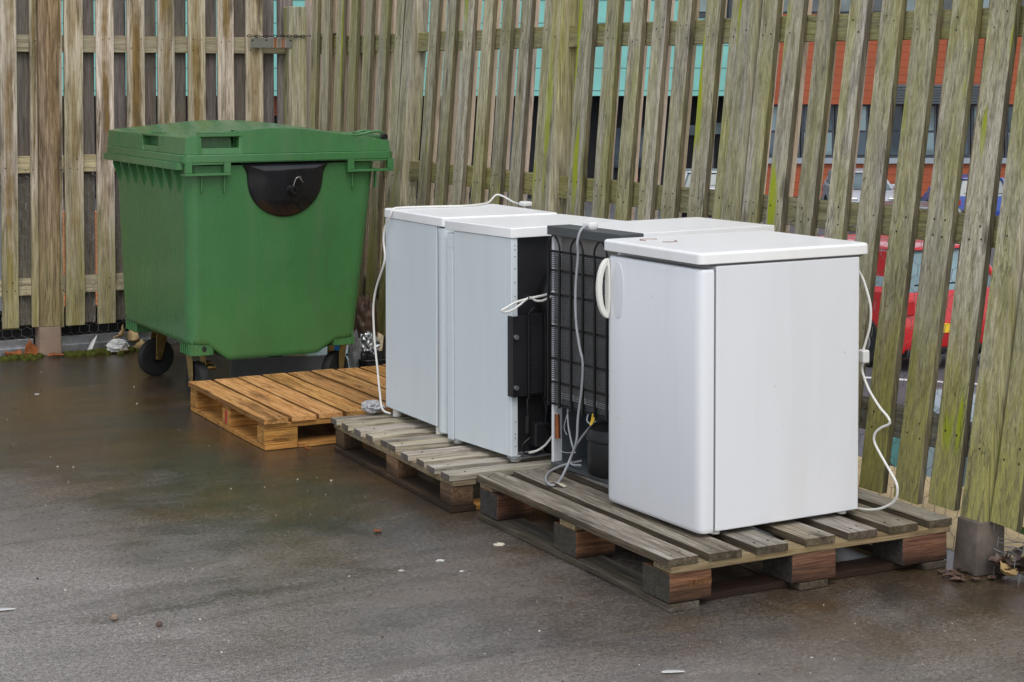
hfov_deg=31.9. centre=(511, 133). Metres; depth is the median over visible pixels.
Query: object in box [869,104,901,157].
window
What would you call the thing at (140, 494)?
yard ground
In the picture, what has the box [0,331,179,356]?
kerb
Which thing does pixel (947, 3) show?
window
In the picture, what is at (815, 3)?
window
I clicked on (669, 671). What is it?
feather
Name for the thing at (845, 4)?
window
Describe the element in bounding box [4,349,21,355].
dead leaf
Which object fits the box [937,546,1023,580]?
leaf litter
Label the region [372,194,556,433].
fridge
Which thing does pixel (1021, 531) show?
weed
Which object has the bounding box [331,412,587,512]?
pallet
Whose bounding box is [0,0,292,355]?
wooden fence
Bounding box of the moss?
[0,346,139,361]
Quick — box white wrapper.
[106,339,128,351]
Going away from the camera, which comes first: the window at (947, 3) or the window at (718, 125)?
the window at (947, 3)
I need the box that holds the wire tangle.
[994,538,1023,561]
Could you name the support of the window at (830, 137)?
in the office building
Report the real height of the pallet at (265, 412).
0.141 m
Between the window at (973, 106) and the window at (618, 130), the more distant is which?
the window at (618, 130)
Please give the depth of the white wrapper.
9.96 m
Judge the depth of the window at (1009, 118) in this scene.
70.27 m
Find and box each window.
[614,128,643,167]
[689,125,695,134]
[699,0,726,18]
[715,123,720,133]
[728,0,732,17]
[769,104,799,157]
[783,0,787,13]
[801,104,833,157]
[812,0,818,13]
[835,104,867,157]
[840,0,850,13]
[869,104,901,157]
[872,0,881,11]
[903,104,935,157]
[906,0,915,10]
[936,104,969,157]
[943,0,952,9]
[970,104,1003,157]
[983,0,989,7]
[1004,104,1012,157]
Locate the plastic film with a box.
[361,400,384,413]
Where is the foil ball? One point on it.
(367, 344)
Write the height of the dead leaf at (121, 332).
0.081 m
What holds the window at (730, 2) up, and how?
in the office building
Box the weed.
[1014,526,1023,534]
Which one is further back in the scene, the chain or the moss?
the chain
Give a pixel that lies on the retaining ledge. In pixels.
(1009, 532)
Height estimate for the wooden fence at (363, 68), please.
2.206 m
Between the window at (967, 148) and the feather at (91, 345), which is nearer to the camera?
the feather at (91, 345)
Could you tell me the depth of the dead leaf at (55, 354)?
9.87 m
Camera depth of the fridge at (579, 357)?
6.29 m
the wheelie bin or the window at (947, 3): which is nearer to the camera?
the wheelie bin
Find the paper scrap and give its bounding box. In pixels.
[493,542,504,545]
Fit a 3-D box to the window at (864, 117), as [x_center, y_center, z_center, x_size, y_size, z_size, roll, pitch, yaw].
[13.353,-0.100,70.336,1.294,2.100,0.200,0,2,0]
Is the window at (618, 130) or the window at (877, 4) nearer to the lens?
the window at (877, 4)
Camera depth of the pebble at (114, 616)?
5.10 m
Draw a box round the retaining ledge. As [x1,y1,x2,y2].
[348,333,1023,574]
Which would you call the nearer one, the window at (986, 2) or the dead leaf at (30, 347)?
the dead leaf at (30, 347)
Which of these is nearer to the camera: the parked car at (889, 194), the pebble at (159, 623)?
the pebble at (159, 623)
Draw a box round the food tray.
[345,351,385,367]
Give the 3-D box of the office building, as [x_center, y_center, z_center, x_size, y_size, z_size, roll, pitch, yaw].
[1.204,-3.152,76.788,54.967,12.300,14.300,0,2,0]
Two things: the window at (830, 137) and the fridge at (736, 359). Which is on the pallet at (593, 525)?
the fridge at (736, 359)
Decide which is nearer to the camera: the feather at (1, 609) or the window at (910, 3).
the feather at (1, 609)
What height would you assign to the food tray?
0.084 m
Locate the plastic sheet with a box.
[230,355,325,377]
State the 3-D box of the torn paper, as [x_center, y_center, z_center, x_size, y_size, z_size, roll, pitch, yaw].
[-0.819,1.133,9.279,0.074,0.235,0.059,-1,2,-28]
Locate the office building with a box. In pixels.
[0,0,1023,199]
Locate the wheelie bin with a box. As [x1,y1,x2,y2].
[103,120,393,395]
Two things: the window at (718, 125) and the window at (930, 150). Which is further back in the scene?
the window at (718, 125)
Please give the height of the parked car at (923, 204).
1.455 m
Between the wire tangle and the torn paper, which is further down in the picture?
the wire tangle
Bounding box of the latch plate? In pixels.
[250,38,292,47]
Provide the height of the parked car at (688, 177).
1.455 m
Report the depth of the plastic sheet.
9.17 m
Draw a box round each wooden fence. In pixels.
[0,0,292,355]
[283,0,1023,584]
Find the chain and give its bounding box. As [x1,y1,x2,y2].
[247,33,335,37]
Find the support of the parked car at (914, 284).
on the car park
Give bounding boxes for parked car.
[682,168,716,214]
[817,234,991,365]
[821,168,894,201]
[848,201,963,233]
[890,388,975,486]
[922,174,1003,214]
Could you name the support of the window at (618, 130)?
in the office building
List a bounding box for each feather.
[0,608,15,610]
[87,335,96,349]
[661,670,684,672]
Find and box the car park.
[0,199,994,456]
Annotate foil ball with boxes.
[359,332,380,358]
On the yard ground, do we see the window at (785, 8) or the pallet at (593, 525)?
the pallet at (593, 525)
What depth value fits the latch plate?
10.47 m
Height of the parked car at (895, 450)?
1.455 m
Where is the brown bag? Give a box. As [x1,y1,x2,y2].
[354,294,377,336]
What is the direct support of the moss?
on the yard ground
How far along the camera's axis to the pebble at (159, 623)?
5.05 m
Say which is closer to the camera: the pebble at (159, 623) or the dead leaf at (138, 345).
the pebble at (159, 623)
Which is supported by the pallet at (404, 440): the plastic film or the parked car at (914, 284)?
the plastic film
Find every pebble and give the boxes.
[110,613,117,619]
[156,621,162,626]
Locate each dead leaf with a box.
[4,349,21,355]
[25,339,36,354]
[47,352,63,355]
[112,324,124,337]
[126,330,139,342]
[132,339,144,348]
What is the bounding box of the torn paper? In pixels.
[347,330,361,367]
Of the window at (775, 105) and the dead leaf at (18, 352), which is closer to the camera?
the dead leaf at (18, 352)
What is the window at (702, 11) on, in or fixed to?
in the office building
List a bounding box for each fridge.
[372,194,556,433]
[445,214,621,461]
[544,217,773,486]
[596,230,898,533]
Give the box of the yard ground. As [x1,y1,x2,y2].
[0,344,1023,681]
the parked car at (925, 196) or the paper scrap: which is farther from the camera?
the parked car at (925, 196)
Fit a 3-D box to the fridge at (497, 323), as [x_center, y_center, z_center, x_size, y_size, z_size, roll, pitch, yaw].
[0.092,0.764,6.796,0.616,0.859,0.563,-1,2,-33]
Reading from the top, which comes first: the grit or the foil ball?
the foil ball
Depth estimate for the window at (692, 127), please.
71.73 m
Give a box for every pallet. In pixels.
[188,364,392,450]
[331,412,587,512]
[476,468,951,611]
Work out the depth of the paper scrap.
5.92 m
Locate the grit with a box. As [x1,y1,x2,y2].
[7,373,976,681]
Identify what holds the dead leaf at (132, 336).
on the yard ground
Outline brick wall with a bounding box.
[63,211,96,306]
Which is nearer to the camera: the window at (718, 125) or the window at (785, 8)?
the window at (785, 8)
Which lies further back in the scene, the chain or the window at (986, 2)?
the window at (986, 2)
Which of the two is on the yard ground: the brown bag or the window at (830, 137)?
the brown bag
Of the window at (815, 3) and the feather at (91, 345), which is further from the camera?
the window at (815, 3)

